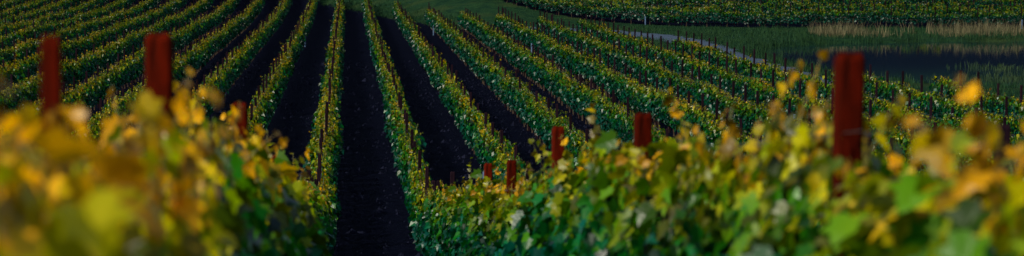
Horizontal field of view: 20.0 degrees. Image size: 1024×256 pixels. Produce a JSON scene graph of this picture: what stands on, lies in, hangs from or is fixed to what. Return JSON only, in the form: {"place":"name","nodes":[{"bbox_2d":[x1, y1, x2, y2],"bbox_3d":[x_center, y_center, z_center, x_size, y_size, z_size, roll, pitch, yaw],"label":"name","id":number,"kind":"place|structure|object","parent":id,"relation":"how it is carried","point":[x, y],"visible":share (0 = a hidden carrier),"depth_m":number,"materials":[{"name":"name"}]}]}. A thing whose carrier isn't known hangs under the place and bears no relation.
{"place":"outdoors","nodes":[
{"label":"outdoors","id":0,"kind":"place"},
{"bbox_2d":[0,0,1023,255],"bbox_3d":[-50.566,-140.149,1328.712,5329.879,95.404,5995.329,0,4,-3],"label":"ground","id":1,"kind":"structure","parent":0,"point":[394,236],"depth_m":136.09,"materials":[{"name":"soil"}]},
{"bbox_2d":[0,0,30,11],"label":"vine row","id":2,"kind":"object","parent":1,"relation":"on","point":[9,3],"visible":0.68,"depth_m":261.77,"materials":[{"name":"green plant"}]},
{"bbox_2d":[0,0,55,19],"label":"vine row","id":3,"kind":"object","parent":1,"relation":"on","point":[28,5],"visible":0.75,"depth_m":252.04,"materials":[{"name":"green plant"}]},
{"bbox_2d":[0,0,82,24],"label":"vine row","id":4,"kind":"object","parent":1,"relation":"on","point":[55,6],"visible":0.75,"depth_m":241.83,"materials":[{"name":"green plant"}]},
{"bbox_2d":[40,35,62,164],"bbox_3d":[-1.151,0.904,7.337,0.052,2.279,0.055,0,4,-3],"label":"vineyard post","id":5,"kind":"object","parent":1,"relation":"on","point":[51,74],"visible":0.53,"depth_m":7.24,"materials":[{"name":"red wood"}]},
{"bbox_2d":[0,0,108,35],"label":"vine row","id":6,"kind":"object","parent":1,"relation":"on","point":[90,4],"visible":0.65,"depth_m":227.77,"materials":[{"name":"green plant"}]},
{"bbox_2d":[0,0,136,49],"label":"vine row","id":7,"kind":"object","parent":1,"relation":"on","point":[20,33],"visible":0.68,"depth_m":204.94,"materials":[{"name":"green plant"}]},
{"bbox_2d":[0,0,160,65],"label":"vine row","id":8,"kind":"object","parent":1,"relation":"on","point":[19,48],"visible":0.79,"depth_m":193.99,"materials":[{"name":"green plant"}]},
{"bbox_2d":[0,0,186,90],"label":"vine row","id":9,"kind":"object","parent":1,"relation":"on","point":[17,69],"visible":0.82,"depth_m":174.40,"materials":[{"name":"green plant"}]},
{"bbox_2d":[0,0,213,115],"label":"vine row","id":10,"kind":"object","parent":1,"relation":"on","point":[29,89],"visible":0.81,"depth_m":151.74,"materials":[{"name":"green plant"}]},
{"bbox_2d":[0,0,240,148],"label":"vine row","id":11,"kind":"object","parent":1,"relation":"on","point":[90,92],"visible":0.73,"depth_m":136.74,"materials":[{"name":"green plant"}]},
{"bbox_2d":[29,0,265,170],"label":"vine row","id":12,"kind":"object","parent":1,"relation":"on","point":[197,57],"visible":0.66,"depth_m":147.21,"materials":[{"name":"green plant"}]},
{"bbox_2d":[145,32,173,135],"bbox_3d":[-1.325,0.815,11.036,0.104,2.355,0.110,0,4,-1],"label":"vineyard post","id":13,"kind":"object","parent":1,"relation":"on","point":[159,62],"visible":0.36,"depth_m":10.91,"materials":[{"name":"red wood"}]},
{"bbox_2d":[12,0,317,165],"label":"vine row","id":14,"kind":"object","parent":1,"relation":"on","point":[265,101],"visible":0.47,"depth_m":126.08,"materials":[{"name":"green plant"}]},
{"bbox_2d":[0,0,345,255],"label":"vine row","id":15,"kind":"object","parent":1,"relation":"on","point":[152,189],"visible":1,"depth_m":7.58,"materials":[{"name":"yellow plant"}]},
{"bbox_2d":[174,0,292,140],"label":"vine row","id":16,"kind":"object","parent":1,"relation":"on","point":[224,77],"visible":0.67,"depth_m":142.59,"materials":[{"name":"green plant"}]},
{"bbox_2d":[232,102,247,140],"bbox_3d":[-1.761,1.067,18.867,0.104,2.475,0.110,0,4,-3],"label":"vineyard post","id":17,"kind":"object","parent":1,"relation":"on","point":[242,124],"visible":0.29,"depth_m":18.73,"materials":[{"name":"red wood"}]},
{"bbox_2d":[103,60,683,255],"bbox_3d":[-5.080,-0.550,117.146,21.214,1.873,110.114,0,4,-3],"label":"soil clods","id":18,"kind":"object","parent":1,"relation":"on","point":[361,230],"visible":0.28,"depth_m":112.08,"materials":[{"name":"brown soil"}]},
{"bbox_2d":[318,0,500,31],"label":"headland grass","id":19,"kind":"structure","parent":1,"relation":"on","point":[383,6],"depth_m":261.95,"materials":[{"name":"green plant"}]},
{"bbox_2d":[484,163,491,181],"bbox_3d":[-0.306,1.629,37.479,0.104,2.361,0.110,-1,4,-9],"label":"vineyard post","id":20,"kind":"object","parent":1,"relation":"on","point":[487,170],"visible":0.26,"depth_m":37.35,"materials":[{"name":"red wood"}]},
{"bbox_2d":[507,160,516,196],"bbox_3d":[-0.002,1.516,32.062,0.104,2.335,0.110,-1,4,-9],"label":"vineyard post","id":21,"kind":"object","parent":1,"relation":"on","point":[511,169],"visible":0.33,"depth_m":31.94,"materials":[{"name":"red wood"}]},
{"bbox_2d":[552,126,564,174],"bbox_3d":[0.399,1.255,24.932,0.104,2.550,0.110,-1,5,-10],"label":"vineyard post","id":22,"kind":"object","parent":1,"relation":"on","point":[558,149],"visible":0.31,"depth_m":24.80,"materials":[{"name":"red wood"}]},
{"bbox_2d":[457,8,712,161],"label":"vine row","id":23,"kind":"object","parent":1,"relation":"on","point":[573,94],"visible":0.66,"depth_m":125.30,"materials":[{"name":"green plant"}]},
{"bbox_2d":[634,112,651,168],"bbox_3d":[0.801,1.063,17.807,0.104,2.321,0.110,-1,5,-9],"label":"vineyard post","id":24,"kind":"object","parent":1,"relation":"on","point":[643,130],"visible":0.36,"depth_m":17.68,"materials":[{"name":"red wood"}]},
{"bbox_2d":[493,6,817,172],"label":"vine row","id":25,"kind":"object","parent":1,"relation":"on","point":[645,98],"visible":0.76,"depth_m":121.62,"materials":[{"name":"green plant"}]},
{"bbox_2d":[361,0,1023,255],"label":"vine row","id":26,"kind":"object","parent":1,"relation":"on","point":[691,196],"visible":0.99,"depth_m":12.73,"materials":[{"name":"green plant"}]},
{"bbox_2d":[392,0,1012,229],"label":"vine row","id":27,"kind":"object","parent":1,"relation":"on","point":[484,142],"visible":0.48,"depth_m":99.13,"materials":[{"name":"green plant"}]},
{"bbox_2d":[424,3,986,172],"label":"vine row","id":28,"kind":"object","parent":1,"relation":"on","point":[538,116],"visible":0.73,"depth_m":116.91,"materials":[{"name":"green plant"}]},
{"bbox_2d":[535,10,953,176],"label":"vine row","id":29,"kind":"object","parent":1,"relation":"on","point":[749,114],"visible":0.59,"depth_m":125.75,"materials":[{"name":"green plant"}]},
{"bbox_2d":[507,0,1023,28],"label":"vine row","id":30,"kind":"object","parent":1,"relation":"on","point":[666,17],"visible":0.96,"depth_m":236.32,"materials":[{"name":"green plant"}]},
{"bbox_2d":[520,0,1023,26],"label":"vine row","id":31,"kind":"object","parent":1,"relation":"on","point":[591,3],"visible":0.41,"depth_m":238.99,"materials":[{"name":"green plant"}]},
{"bbox_2d":[550,0,1023,24],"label":"vine row","id":32,"kind":"object","parent":1,"relation":"on","point":[755,8],"visible":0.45,"depth_m":241.49,"materials":[{"name":"green plant"}]},
{"bbox_2d":[575,14,1015,177],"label":"vine row","id":33,"kind":"object","parent":1,"relation":"on","point":[767,90],"visible":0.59,"depth_m":123.89,"materials":[{"name":"green plant"}]},
{"bbox_2d":[580,0,1023,21],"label":"vine row","id":34,"kind":"object","parent":1,"relation":"on","point":[1015,8],"visible":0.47,"depth_m":244.16,"materials":[{"name":"green plant"}]},
{"bbox_2d":[605,23,1023,108],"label":"meadow grass","id":35,"kind":"structure","parent":1,"relation":"on","point":[764,31],"depth_m":214.36,"materials":[{"name":"green plant"}]},
{"bbox_2d":[623,0,1023,13],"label":"vine row","id":36,"kind":"object","parent":1,"relation":"on","point":[850,3],"visible":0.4,"depth_m":246.79,"materials":[{"name":"green plant"}]},
{"bbox_2d":[671,30,1022,172],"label":"vine row","id":37,"kind":"object","parent":1,"relation":"on","point":[825,90],"visible":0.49,"depth_m":121.39,"materials":[{"name":"green plant"}]},
{"bbox_2d":[830,52,864,255],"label":"vineyard post","id":38,"kind":"object","parent":1,"relation":"on","point":[848,89],"visible":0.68,"depth_m":10.47,"materials":[{"name":"red wood"}]},
{"bbox_2d":[686,0,1023,11],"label":"vine row","id":39,"kind":"object","parent":1,"relation":"on","point":[998,3],"visible":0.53,"depth_m":249.47,"materials":[{"name":"green plant"}]},
{"bbox_2d":[718,0,1021,7],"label":"vine row","id":40,"kind":"object","parent":1,"relation":"on","point":[906,2],"visible":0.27,"depth_m":252.35,"materials":[{"name":"green plant"}]},
{"bbox_2d":[729,28,1023,86],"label":"pond reeds","id":41,"kind":"object","parent":1,"relation":"on","point":[750,45],"visible":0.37,"depth_m":201.16,"materials":[{"name":"green plant"}]},
{"bbox_2d":[807,19,1023,37],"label":"dry reeds","id":42,"kind":"object","parent":1,"relation":"on","point":[968,29],"visible":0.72,"depth_m":217.39,"materials":[{"name":"plant"}]},
{"bbox_2d":[827,64,1023,140],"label":"vine row","id":43,"kind":"object","parent":1,"relation":"on","point":[941,107],"visible":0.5,"depth_m":108.24,"materials":[{"name":"green plant"}]},
{"bbox_2d":[929,70,1023,119],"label":"vine row","id":44,"kind":"object","parent":1,"relation":"on","point":[995,102],"visible":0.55,"depth_m":109.49,"materials":[{"name":"green plant"}]},
{"bbox_2d":[529,27,1014,113],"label":"dirt road","id":45,"kind":"structure","parent":0,"point":[670,38],"depth_m":201.20,"materials":[{"name":"brown soil"}]},
{"bbox_2d":[763,41,1023,85],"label":"pond water","id":46,"kind":"structure","parent":0,"point":[927,60],"depth_m":190.14,"materials":[{"name":"blue liquid"}]},
{"bbox_2d":[867,60,1023,85],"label":"water rushes","id":47,"kind":"object","parent":46,"relation":"on","point":[1017,78],"visible":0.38,"depth_m":168.38,"materials":[{"name":"green plant"}]}
]}

